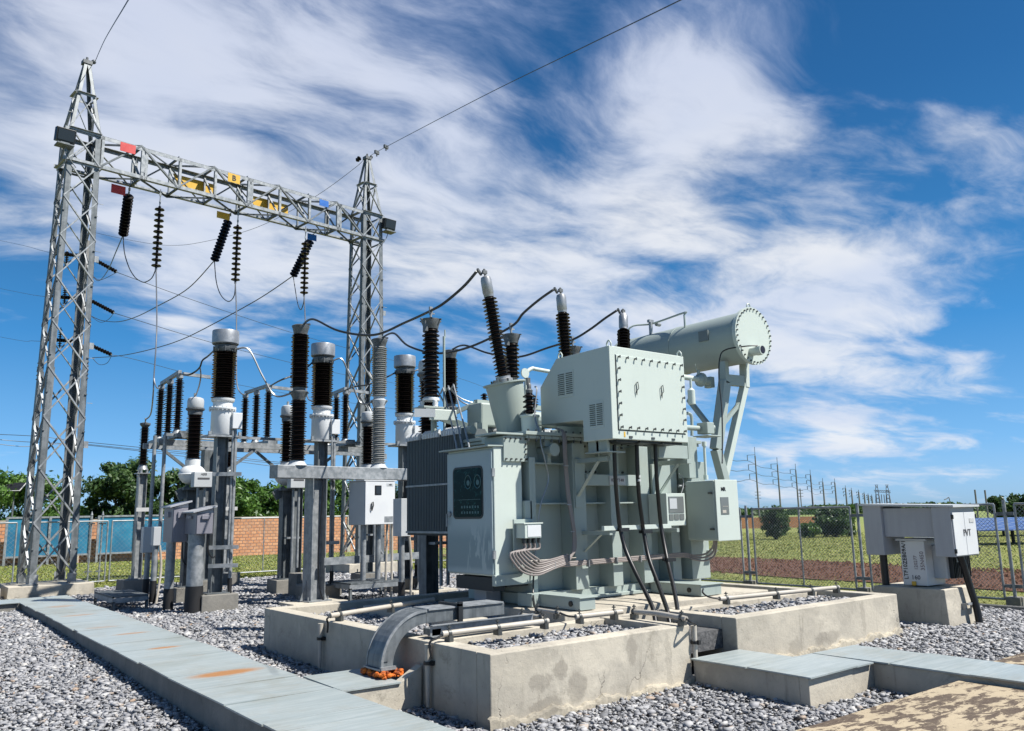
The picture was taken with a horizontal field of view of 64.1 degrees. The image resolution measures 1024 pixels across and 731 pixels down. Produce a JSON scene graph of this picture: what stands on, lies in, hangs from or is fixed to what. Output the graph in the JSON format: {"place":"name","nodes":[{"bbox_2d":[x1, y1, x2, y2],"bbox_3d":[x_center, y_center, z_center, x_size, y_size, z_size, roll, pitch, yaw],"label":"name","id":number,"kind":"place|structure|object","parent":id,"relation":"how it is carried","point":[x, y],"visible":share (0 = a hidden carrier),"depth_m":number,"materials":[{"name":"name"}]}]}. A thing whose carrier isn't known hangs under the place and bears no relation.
{"place":"outdoors","nodes":[
{"label":"outdoors","id":0,"kind":"place"},
{"bbox_2d":[0,568,1023,730],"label":"gravel ground","id":1,"kind":"structure","parent":0,"point":[617,721],"depth_m":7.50,"materials":[{"name":"gravel"}]},
{"bbox_2d":[0,579,93,598],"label":"concrete footing","id":2,"kind":"object","parent":1,"relation":"on","point":[41,589],"visible":0.55,"depth_m":18.26,"materials":[{"name":"concrete"}]},
{"bbox_2d":[6,57,395,585],"bbox_3d":[-7.783,-1.009,23.074,10.153,13.240,1.300,9,-14,-44],"label":"steel gantry","id":3,"kind":"object","parent":2,"relation":"on","point":[65,135],"visible":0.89,"depth_m":20.79,"materials":[{"name":"grey"}]},
{"bbox_2d":[118,187,133,236],"bbox_3d":[-10.611,-4.189,22.477,0.270,0.982,1.542,5,-12,-29],"label":"insulator string","id":4,"kind":"object","parent":3,"relation":"hanging from","point":[126,213],"visible":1,"depth_m":22.46,"materials":[{"name":"ceramic"}]},
{"bbox_2d":[151,189,164,268],"bbox_3d":[-9.482,-3.651,21.913,0.250,2.266,0.254,7,-13,-37],"label":"insulator string","id":5,"kind":"object","parent":3,"relation":"hanging from","point":[157,237],"visible":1,"depth_m":21.84,"materials":[{"name":"ceramic"}]},
{"bbox_2d":[210,213,231,261],"bbox_3d":[-8.612,-3.788,24.291,0.276,1.204,1.368,7,-13,-37],"label":"insulator string","id":6,"kind":"object","parent":3,"relation":"hanging from","point":[221,241],"visible":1,"depth_m":24.29,"materials":[{"name":"ceramic"}]},
{"bbox_2d":[231,209,241,283],"bbox_3d":[-7.895,-3.424,23.446,0.250,2.230,0.254,7,-13,-37],"label":"insulator string","id":7,"kind":"object","parent":3,"relation":"hanging from","point":[236,253],"visible":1,"depth_m":23.38,"materials":[{"name":"ceramic"}]},
{"bbox_2d":[93,589,148,610],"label":"step platform","id":8,"kind":"structure","parent":1,"relation":"on","point":[112,597],"depth_m":15.46,"materials":[{"name":"metal"}]},
{"bbox_2d":[115,578,150,591],"bbox_3d":[-8.820,5.221,19.095,0.708,0.450,0.708,7,-13,-37],"label":"concrete footing","id":9,"kind":"object","parent":1,"relation":"on","point":[132,584],"visible":0.28,"depth_m":18.82,"materials":[{"name":"concrete"}]},
{"bbox_2d":[128,418,150,579],"bbox_3d":[-8.831,3.143,19.526,0.372,3.793,0.300,7,-13,-37],"label":"surge arrester","id":10,"kind":"object","parent":9,"relation":"on","point":[139,523],"visible":0.94,"depth_m":19.44,"materials":[{"name":"metal"}]},
{"bbox_2d":[149,527,161,603],"bbox_3d":[-7.167,4.077,16.479,0.215,1.619,0.275,7,-13,-37],"label":"junction box","id":11,"kind":"object","parent":1,"relation":"on","point":[155,545],"visible":0.88,"depth_m":16.47,"materials":[{"name":"grey paint"}]},
{"bbox_2d":[160,500,191,610],"bbox_3d":[-6.360,3.608,15.350,0.467,2.098,0.940,7,-13,-37],"label":"junction cabinet","id":12,"kind":"object","parent":1,"relation":"on","point":[174,525],"visible":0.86,"depth_m":15.12,"materials":[{"name":"metal"}]},
{"bbox_2d":[173,586,204,602],"bbox_3d":[-6.637,4.710,16.646,0.560,0.400,0.560,7,-13,-37],"label":"concrete footing","id":13,"kind":"object","parent":1,"relation":"on","point":[179,594],"visible":0.21,"depth_m":16.33,"materials":[{"name":"concrete"}]},
{"bbox_2d":[174,393,211,587],"bbox_3d":[-6.645,2.538,16.956,0.623,3.985,0.740,7,-13,-37],"label":"voltage transformer","id":14,"kind":"object","parent":13,"relation":"on","point":[194,475],"visible":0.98,"depth_m":16.97,"materials":[{"name":"ceramic"}]},
{"bbox_2d":[182,505,217,613],"bbox_3d":[-5.786,3.585,14.987,0.497,1.991,1.020,7,-13,-37],"label":"junction cabinet","id":15,"kind":"object","parent":1,"relation":"on","point":[198,523],"visible":0.95,"depth_m":14.69,"materials":[{"name":"metal"}]},
{"bbox_2d":[0,603,421,730],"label":"cable trench","id":16,"kind":"object","parent":1,"relation":"on","point":[215,716],"visible":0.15,"depth_m":7.54,"materials":[{"name":"concrete"}]},
{"bbox_2d":[52,614,130,623],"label":"trench cover","id":17,"kind":"object","parent":16,"relation":"on","point":[87,618],"visible":0.93,"depth_m":12.72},
{"bbox_2d":[62,618,143,630],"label":"trench cover","id":18,"kind":"object","parent":16,"relation":"on","point":[98,623],"visible":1,"depth_m":12.12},
{"bbox_2d":[77,624,165,638],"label":"trench cover","id":19,"kind":"object","parent":16,"relation":"on","point":[119,631],"visible":0.93,"depth_m":11.22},
{"bbox_2d":[90,630,183,645],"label":"trench cover","id":20,"kind":"object","parent":16,"relation":"on","point":[136,637],"visible":1,"depth_m":10.56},
{"bbox_2d":[104,637,200,652],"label":"trench cover","id":21,"kind":"object","parent":16,"relation":"on","point":[139,645],"visible":0.93,"depth_m":9.96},
{"bbox_2d":[119,643,224,663],"bbox_3d":[-3.892,3.290,9.367,0.962,0.025,0.805,7,-13,-37],"label":"trench cover","id":22,"kind":"object","parent":16,"relation":"on","point":[138,656],"visible":0.93,"depth_m":9.34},
{"bbox_2d":[139,651,235,666],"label":"trench cover","id":23,"kind":"object","parent":16,"relation":"on","point":[216,654],"visible":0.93,"depth_m":8.94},
{"bbox_2d":[146,654,264,678],"bbox_3d":[-3.186,3.118,8.488,0.961,0.024,0.843,7,-13,-37],"label":"trench cover","id":24,"kind":"object","parent":16,"relation":"on","point":[168,670],"visible":0.93,"depth_m":8.45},
{"bbox_2d":[169,665,296,691],"bbox_3d":[-2.678,2.993,7.844,0.961,0.024,0.783,7,-13,-37],"label":"trench cover","id":25,"kind":"object","parent":16,"relation":"on","point":[229,677],"visible":1,"depth_m":7.81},
{"bbox_2d":[194,676,330,705],"bbox_3d":[-2.199,2.870,7.228,0.963,0.024,0.766,7,-13,-37],"label":"trench cover","id":26,"kind":"object","parent":16,"relation":"on","point":[245,692],"visible":1,"depth_m":7.18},
{"bbox_2d":[225,688,377,726],"bbox_3d":[-1.706,2.751,6.609,0.962,0.019,0.805,7,-13,-37],"label":"trench cover","id":27,"kind":"object","parent":16,"relation":"on","point":[265,711],"visible":1,"depth_m":6.57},
{"bbox_2d":[263,704,395,730],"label":"trench cover","id":28,"kind":"object","parent":16,"relation":"on","point":[303,722],"visible":0.92,"depth_m":6.14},
{"bbox_2d":[303,669,400,691],"bbox_3d":[-1.495,2.923,7.601,0.588,0.025,0.832,7,-13,-37],"label":"trench cover","id":29,"kind":"object","parent":16,"relation":"on","point":[350,680],"visible":0.86,"depth_m":7.53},
{"bbox_2d":[360,667,405,679],"bbox_3d":[-1.223,2.911,7.762,0.306,0.085,0.434,7,-13,-37],"label":"sealing foam","id":30,"kind":"object","parent":29,"relation":"on","point":[385,675],"visible":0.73,"depth_m":7.66,"materials":[{"name":"plastic"}]},
{"bbox_2d":[288,710,455,730],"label":"trench cover","id":31,"kind":"object","parent":16,"relation":"on","point":[397,720],"visible":1,"depth_m":5.92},
{"bbox_2d":[200,592,237,612],"bbox_3d":[-5.473,4.393,15.015,0.660,0.400,0.660,7,-13,-37],"label":"concrete footing","id":32,"kind":"object","parent":1,"relation":"on","point":[215,602],"visible":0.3,"depth_m":14.76,"materials":[{"name":"concrete"}]},
{"bbox_2d":[201,329,242,594],"bbox_3d":[-5.495,1.920,15.424,0.620,5.272,0.592,7,-13,-37],"label":"current transformer","id":33,"kind":"object","parent":32,"relation":"on","point":[226,422],"visible":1,"depth_m":15.44,"materials":[{"name":"metal"}]},
{"bbox_2d":[223,572,239,584],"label":"concrete footing","id":34,"kind":"object","parent":1,"relation":"on","point":[235,578],"visible":0.17,"depth_m":20.50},
{"bbox_2d":[223,439,237,572],"bbox_3d":[-7.285,3.382,21.023,0.372,3.793,0.300,7,-13,-37],"label":"surge arrester","id":35,"kind":"object","parent":34,"relation":"on","point":[225,570],"visible":0.12,"depth_m":20.93,"materials":[{"name":"metal"}]},
{"bbox_2d":[267,579,287,593],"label":"concrete footing","id":36,"kind":"object","parent":1,"relation":"on","point":[274,586],"visible":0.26,"depth_m":17.91,"materials":[{"name":"concrete"}]},
{"bbox_2d":[272,401,304,579],"bbox_3d":[-5.090,2.783,18.485,0.623,3.985,0.740,7,-13,-37],"label":"voltage transformer","id":37,"kind":"object","parent":36,"relation":"on","point":[284,496],"visible":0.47,"depth_m":18.37,"materials":[{"name":"metal"}]},
{"bbox_2d":[278,598,347,605],"bbox_3d":[-3.788,4.588,15.583,1.138,0.190,0.738,7,-13,-37],"label":"concrete footing","id":38,"kind":"object","parent":1,"relation":"on","point":[289,603],"visible":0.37,"depth_m":15.39,"materials":[{"name":"concrete"}]},
{"bbox_2d":[269,323,457,602],"bbox_3d":[-2.649,2.070,17.044,0.830,5.490,4.951,-11,-14,43],"label":"circuit breaker","id":39,"kind":"object","parent":38,"relation":"on","point":[371,492],"visible":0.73,"depth_m":16.15,"materials":[{"name":"metal"}]},
{"bbox_2d":[303,270,477,335],"bbox_3d":[-2.338,-0.909,13.828,0.229,0.814,5.984,7,-13,-38],"label":"conductor","id":40,"kind":"object","parent":39,"relation":"attached to","point":[426,312],"visible":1,"depth_m":13.14,"materials":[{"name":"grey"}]},
{"bbox_2d":[381,289,553,353],"bbox_3d":[-1.160,-0.656,14.996,0.319,0.943,6.156,6,-12,-34],"label":"conductor","id":41,"kind":"object","parent":39,"relation":"attached to","point":[504,330],"visible":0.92,"depth_m":14.13,"materials":[{"name":"grey"}]},
{"bbox_2d":[296,585,339,599],"bbox_3d":[-3.901,4.614,16.414,0.660,0.400,0.660,7,-13,-37],"label":"concrete footing","id":42,"kind":"object","parent":1,"relation":"on","point":[331,591],"visible":0.17,"depth_m":16.29,"materials":[{"name":"concrete"}]},
{"bbox_2d":[304,342,339,584],"bbox_3d":[-3.923,2.141,16.823,0.620,5.272,0.592,7,-13,-37],"label":"current transformer","id":43,"kind":"object","parent":42,"relation":"on","point":[325,427],"visible":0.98,"depth_m":16.94,"materials":[{"name":"metal"}]},
{"bbox_2d":[326,561,397,572],"bbox_3d":[-4.543,6.183,24.823,1.739,0.420,1.689,7,-13,-37],"label":"concrete footing","id":44,"kind":"object","parent":1,"relation":"on","point":[349,568],"visible":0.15,"depth_m":24.26,"materials":[{"name":"concrete"}]},
{"bbox_2d":[328,577,398,600],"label":"step platform","id":45,"kind":"structure","parent":1,"relation":"on","point":[350,585],"depth_m":16.18,"materials":[{"name":"metal"}]},
{"bbox_2d":[351,573,381,578],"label":"concrete footing","id":46,"kind":"object","parent":1,"relation":"on","point":[357,575],"visible":0.22,"depth_m":19.46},
{"bbox_2d":[355,408,374,572],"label":"voltage transformer","id":47,"kind":"object","parent":46,"relation":"on","point":[367,424],"visible":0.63,"depth_m":20.05,"materials":[{"name":"ceramic"}]},
{"bbox_2d":[383,577,416,592],"bbox_3d":[-2.366,4.851,17.901,0.660,0.400,0.660,7,-13,-37],"label":"concrete footing","id":48,"kind":"object","parent":1,"relation":"on","point":[407,585],"visible":0.06,"depth_m":17.62,"materials":[{"name":"concrete"}]},
{"bbox_2d":[388,354,420,577],"bbox_3d":[-2.388,2.378,18.310,0.620,5.272,0.592,7,-13,-37],"label":"current transformer","id":49,"kind":"object","parent":48,"relation":"on","point":[404,367],"visible":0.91,"depth_m":18.43,"materials":[{"name":"metal"}]},
{"bbox_2d":[393,498,412,595],"bbox_3d":[-1.974,3.484,15.000,0.275,2.055,0.375,7,-13,-37],"label":"junction box","id":50,"kind":"object","parent":1,"relation":"on","point":[399,517],"visible":0.75,"depth_m":14.98,"materials":[{"name":"grey paint"}]},
{"bbox_2d":[405,586,457,594],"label":"concrete footing","id":51,"kind":"object","parent":1,"relation":"on","point":[445,589],"visible":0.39,"depth_m":17.44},
{"bbox_2d":[263,581,902,730],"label":"concrete basin","id":52,"kind":"object","parent":1,"relation":"on","point":[489,689],"visible":0.62,"depth_m":8.42,"materials":[{"name":"concrete"}]},
{"bbox_2d":[326,597,434,632],"bbox_3d":[-1.544,2.984,9.893,0.102,0.266,1.892,-8,-12,33],"label":"conduit pipe","id":53,"kind":"object","parent":52,"relation":"on","point":[390,607],"visible":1,"depth_m":9.76,"materials":[{"name":"beige plastic"}]},
{"bbox_2d":[423,644,434,707],"bbox_3d":[-0.773,2.848,7.509,0.082,0.550,0.110,7,-13,-37],"label":"conduit stub","id":54,"kind":"object","parent":52,"relation":"attached to","point":[428,662],"visible":0.98,"depth_m":7.49,"materials":[{"name":"plastic"}]},
{"bbox_2d":[363,600,533,671],"bbox_3d":[-0.605,2.661,8.214,1.705,0.558,0.570,7,-13,-37],"label":"cable duct","id":55,"kind":"object","parent":52,"relation":"attached to","point":[393,629],"visible":0.98,"depth_m":7.99,"materials":[{"name":"metal"}]},
{"bbox_2d":[428,613,549,658],"bbox_3d":[-0.196,2.611,7.921,1.426,0.285,0.096,7,-13,-37],"label":"conduit pipe","id":56,"kind":"object","parent":52,"relation":"on","point":[448,634],"visible":1,"depth_m":7.91,"materials":[{"name":"beige plastic"}]},
{"bbox_2d":[559,605,623,623],"bbox_3d":[0.876,2.683,8.817,0.708,0.151,0.406,-1,-10,-1],"label":"conduit pipe","id":57,"kind":"object","parent":52,"relation":"on","point":[613,614],"visible":1,"depth_m":8.79,"materials":[{"name":"beige plastic"}]},
{"bbox_2d":[630,604,695,625],"bbox_3d":[1.611,2.702,8.636,0.255,0.287,0.898,7,-13,-37],"label":"conduit pipe","id":58,"kind":"object","parent":52,"relation":"on","point":[681,619],"visible":1,"depth_m":8.56,"materials":[{"name":"beige plastic"}]},
{"bbox_2d":[702,582,840,604],"bbox_3d":[3.397,2.922,10.590,2.536,0.209,0.135,5,-12,-30],"label":"conduit pipe","id":59,"kind":"object","parent":52,"relation":"on","point":[775,594],"visible":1,"depth_m":10.56,"materials":[{"name":"beige plastic"}]},
{"bbox_2d":[695,661,1023,709],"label":"cable trench","id":60,"kind":"object","parent":1,"relation":"on","point":[837,686],"visible":0.41,"depth_m":7.67,"materials":[{"name":"concrete"}]},
{"bbox_2d":[691,649,790,668],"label":"trench cover","id":61,"kind":"object","parent":60,"relation":"on","point":[740,658],"visible":0.93,"depth_m":8.26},
{"bbox_2d":[747,656,857,678],"bbox_3d":[2.767,2.871,7.781,0.798,0.025,0.675,7,-13,-37],"label":"trench cover","id":62,"kind":"object","parent":60,"relation":"on","point":[803,667],"visible":1,"depth_m":7.73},
{"bbox_2d":[797,653,873,667],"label":"trench cover","id":63,"kind":"object","parent":60,"relation":"on","point":[860,663],"visible":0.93,"depth_m":8.09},
{"bbox_2d":[813,645,926,663],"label":"trench cover","id":64,"kind":"object","parent":60,"relation":"on","point":[874,654],"visible":0.86,"depth_m":8.35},
{"bbox_2d":[890,653,1006,675],"bbox_3d":[4.159,2.846,7.791,0.795,0.024,0.737,7,-13,-37],"label":"trench cover","id":65,"kind":"object","parent":60,"relation":"on","point":[949,664],"visible":1,"depth_m":7.75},
{"bbox_2d":[969,663,1023,683],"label":"trench cover","id":66,"kind":"object","parent":60,"relation":"on","point":[1010,672],"visible":1,"depth_m":7.27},
{"bbox_2d":[874,582,975,626],"bbox_3d":[6.214,3.630,12.282,1.038,0.630,1.158,7,-13,-37],"label":"concrete footing","id":67,"kind":"object","parent":1,"relation":"on","point":[938,604],"visible":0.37,"depth_m":11.86,"materials":[{"name":"concrete"}]},
{"bbox_2d":[859,503,980,585],"bbox_3d":[6.309,2.697,12.418,1.180,1.210,1.410,7,-13,-37],"label":"package transformer","id":68,"kind":"object","parent":67,"relation":"on","point":[937,543],"visible":0.99,"depth_m":12.12,"materials":[{"name":"white paint"}]},
{"bbox_2d":[957,556,982,622],"bbox_3d":[6.649,3.284,11.886,0.298,1.098,0.132,0,-10,-9],"label":"cable","id":69,"kind":"object","parent":68,"relation":"attached to","point":[970,588],"visible":0.79,"depth_m":11.88,"materials":[{"name":"black rubber"}]},
{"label":"concrete footing","id":70,"kind":"object","parent":1,"relation":"on","visible":0},
{"bbox_2d":[417,359,449,593],"bbox_3d":[-1.326,1.765,13.261,0.623,3.985,0.740,7,-13,-37],"label":"voltage transformer","id":71,"kind":"object","parent":70,"relation":"on","point":[430,563],"visible":0.23,"depth_m":13.07,"materials":[{"name":"metal"}]},
{"bbox_2d":[0,508,1023,604],"bbox_3d":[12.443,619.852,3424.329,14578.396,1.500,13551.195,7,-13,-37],"label":"ground","id":72,"kind":"structure","parent":0,"point":[972,563],"depth_m":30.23,"materials":[{"name":"plant"}]},
{"bbox_2d":[2,516,92,565],"bbox_3d":[-21.030,7.996,37.096,3.488,2.260,0.100,7,-13,-37],"label":"blue panel","id":73,"kind":"object","parent":72,"relation":"on","point":[8,541],"visible":0.54,"depth_m":37.08,"materials":[{"name":"metal"}]},
{"bbox_2d":[0,463,96,520],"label":"broadleaf tree","id":74,"kind":"object","parent":72,"relation":"on","point":[6,497],"visible":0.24,"depth_m":48.93,"materials":[{"name":"green plant"}]},
{"bbox_2d":[66,240,89,556],"bbox_3d":[-19.978,1.462,37.405,0.320,14.985,0.320,7,-13,-37],"label":"line pole","id":75,"kind":"object","parent":72,"relation":"on","point":[82,325],"visible":0.18,"depth_m":37.65,"materials":[{"name":"metal"}]},
{"bbox_2d":[95,512,105,582],"bbox_3d":[-12.193,5.386,24.229,0.200,2.120,0.077,7,-13,-37],"label":"fence post","id":76,"kind":"object","parent":72,"relation":"on","point":[102,523],"visible":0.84,"depth_m":24.21,"materials":[{"name":"metal"}]},
{"bbox_2d":[17,520,108,581],"bbox_3d":[-12.912,5.391,23.556,2.274,1.784,0.044,7,-13,-37],"label":"wire fence","id":77,"kind":"object","parent":76,"relation":"attached to","point":[106,539],"visible":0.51,"depth_m":23.95,"materials":[{"name":"metal"}]},
{"bbox_2d":[81,456,172,518],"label":"broadleaf tree","id":78,"kind":"object","parent":72,"relation":"on","point":[119,486],"visible":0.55,"depth_m":50.67,"materials":[{"name":"green plant"}]},
{"bbox_2d":[95,514,165,562],"bbox_3d":[-18.163,8.335,39.294,3.318,2.260,0.100,7,-13,-37],"label":"blue panel","id":79,"kind":"object","parent":72,"relation":"on","point":[123,537],"visible":0.31,"depth_m":38.92,"materials":[{"name":"metal"}]},
{"bbox_2d":[154,468,190,505],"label":"broadleaf tree","id":80,"kind":"object","parent":72,"relation":"on","point":[171,477],"visible":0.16,"depth_m":52.93,"materials":[{"name":"green plant"}]},
{"bbox_2d":[0,515,445,565],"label":"brick wall","id":81,"kind":"structure","parent":72,"relation":"on","point":[248,532],"depth_m":43.43,"materials":[{"name":"brick"}]},
{"bbox_2d":[234,475,269,516],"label":"broadleaf tree","id":82,"kind":"object","parent":72,"relation":"on","point":[246,502],"visible":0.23,"depth_m":51.84,"materials":[{"name":"green plant"}]},
{"bbox_2d":[249,480,304,515],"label":"broadleaf tree","id":83,"kind":"object","parent":72,"relation":"on","point":[271,505],"visible":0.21,"depth_m":54.04,"materials":[{"name":"green plant"}]},
{"bbox_2d":[303,479,352,515],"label":"broadleaf tree","id":84,"kind":"object","parent":72,"relation":"on","point":[338,489],"visible":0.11,"depth_m":56.06,"materials":[{"name":"green plant"}]},
{"bbox_2d":[405,268,771,610],"bbox_3d":[1.432,1.391,12.719,5.935,5.320,4.048,7,-13,-37],"label":"power transformer","id":85,"kind":"object","parent":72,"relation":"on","point":[510,496],"visible":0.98,"depth_m":11.13,"materials":[{"name":"grey paint"}]},
{"bbox_2d":[612,444,657,620],"bbox_3d":[1.475,2.015,10.027,0.248,2.138,1.058,1,-10,-11],"label":"power cable","id":86,"kind":"object","parent":85,"relation":"attached to","point":[621,530],"visible":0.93,"depth_m":10.39,"materials":[{"name":"black rubber"}]},
{"bbox_2d":[635,444,671,622],"bbox_3d":[1.730,2.042,10.208,0.218,2.164,1.213,-1,-10,0],"label":"power cable","id":87,"kind":"object","parent":85,"relation":"attached to","point":[643,531],"visible":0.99,"depth_m":10.64,"materials":[{"name":"black rubber"}]},
{"bbox_2d":[653,445,679,622],"bbox_3d":[1.940,2.062,10.294,0.223,2.206,1.356,-3,-10,10],"label":"power cable","id":88,"kind":"object","parent":85,"relation":"attached to","point":[667,559],"visible":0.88,"depth_m":10.85,"materials":[{"name":"black rubber"}]},
{"bbox_2d":[443,554,1023,591],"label":"earth strip","id":89,"kind":"object","parent":72,"relation":"on","point":[985,580],"visible":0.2,"depth_m":22.37,"materials":[{"name":"soil"}]},
{"bbox_2d":[710,556,1022,589],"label":"earth clods","id":90,"kind":"object","parent":89,"relation":"on","point":[848,563],"visible":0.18,"depth_m":23.22,"materials":[{"name":"soil"}]},
{"bbox_2d":[741,506,757,584],"bbox_3d":[5.447,4.229,18.818,0.240,1.980,0.280,7,-13,-37],"label":"fence post","id":91,"kind":"object","parent":72,"relation":"on","point":[749,572],"visible":0.53,"depth_m":18.79,"materials":[{"name":"metal"}]},
{"bbox_2d":[701,508,744,582],"bbox_3d":[4.603,4.360,19.899,0.044,1.704,2.454,7,-13,-37],"label":"wire fence","id":92,"kind":"object","parent":91,"relation":"attached to","point":[729,580],"visible":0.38,"depth_m":19.13,"materials":[{"name":"metal"}]},
{"bbox_2d":[758,505,790,538],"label":"meadow bush","id":93,"kind":"object","parent":72,"relation":"on","point":[774,525],"visible":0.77,"depth_m":54.63,"materials":[{"name":"green plant"}]},
{"bbox_2d":[812,504,857,536],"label":"meadow bush","id":94,"kind":"object","parent":72,"relation":"on","point":[831,524],"visible":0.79,"depth_m":58.19,"materials":[{"name":"green plant"}]},
{"bbox_2d":[739,501,984,515],"bbox_3d":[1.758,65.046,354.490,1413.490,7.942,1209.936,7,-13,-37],"label":"tree belt","id":95,"kind":"object","parent":72,"relation":"on","point":[852,506],"visible":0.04,"depth_m":362.14,"materials":[{"name":"green plant"}]},
{"bbox_2d":[851,503,872,591],"bbox_3d":[7.132,3.811,16.686,0.240,1.980,0.280,7,-13,-37],"label":"fence post","id":96,"kind":"object","parent":72,"relation":"on","point":[863,578],"visible":0.55,"depth_m":16.66,"materials":[{"name":"metal"}]},
{"bbox_2d":[751,506,857,590],"bbox_3d":[6.287,3.941,17.766,0.044,1.704,2.454,7,-13,-37],"label":"wire fence","id":97,"kind":"object","parent":96,"relation":"attached to","point":[801,542],"visible":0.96,"depth_m":17.73,"materials":[{"name":"metal"}]},
{"bbox_2d":[975,520,1023,543],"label":"solar panel table","id":98,"kind":"object","parent":72,"relation":"on","point":[1011,526],"visible":0.61,"depth_m":38.23,"materials":[{"name":"blue glass"}]},
{"bbox_2d":[996,500,1023,605],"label":"fence post","id":99,"kind":"object","parent":72,"relation":"on","point":[1014,600],"visible":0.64,"depth_m":14.46,"materials":[{"name":"metal"}]},
{"bbox_2d":[868,503,1005,599],"bbox_3d":[7.988,3.519,15.614,0.044,1.704,2.504,7,-13,-37],"label":"wire fence","id":100,"kind":"object","parent":99,"relation":"attached to","point":[998,553],"visible":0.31,"depth_m":14.82,"materials":[{"name":"metal"}]},
{"bbox_2d":[0,0,1023,517],"label":"sky","id":101,"kind":"structure","parent":0,"point":[850,173],"materials":[{"name":"blue"}]},
{"bbox_2d":[796,681,1023,730],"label":"road","id":102,"kind":"structure","parent":0,"point":[961,706],"depth_m":6.18,"materials":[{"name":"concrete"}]},
{"bbox_3d":[-9.585,5.753,26.217,0.046,2.000,0.280,7,-13,-37],"label":"fence post","id":103,"kind":"object","parent":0,"visible":0},
{"bbox_2d":[108,519,180,581],"bbox_3d":[-10.759,5.646,25.207,3.024,1.784,0.044,7,-13,-37],"label":"wire fence","id":104,"kind":"object","parent":103,"relation":"attached to","point":[111,541],"visible":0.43,"depth_m":24.50,"materials":[{"name":"metal"}]},
{"bbox_3d":[-7.017,6.057,28.187,0.046,2.000,0.280,7,-13,-37],"label":"fence post","id":105,"kind":"object","parent":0,"visible":0},
{"bbox_2d":[232,516,303,572],"bbox_3d":[-8.251,5.942,27.131,3.174,1.784,0.044,7,-13,-37],"label":"wire fence","id":106,"kind":"object","parent":105,"relation":"attached to","point":[256,518],"visible":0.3,"depth_m":27.02,"materials":[{"name":"metal"}]},
{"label":"concrete footing","id":107,"kind":"object","parent":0,"visible":0},
{"bbox_2d":[143,370,394,579],"bbox_3d":[-5.888,2.757,19.929,5.991,4.580,2.654,7,-13,-37],"label":"disconnect switch","id":108,"kind":"object","parent":107,"relation":"on","point":[165,442],"visible":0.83,"depth_m":19.14,"materials":[{"name":"metal"}]},
{"bbox_2d":[140,527,157,599],"bbox_3d":[-7.547,4.179,17.008,0.335,1.619,0.275,7,-13,-37],"label":"junction box","id":109,"kind":"object","parent":108,"relation":"attached to","point":[145,547],"visible":0.45,"depth_m":16.98,"materials":[{"name":"grey paint"}]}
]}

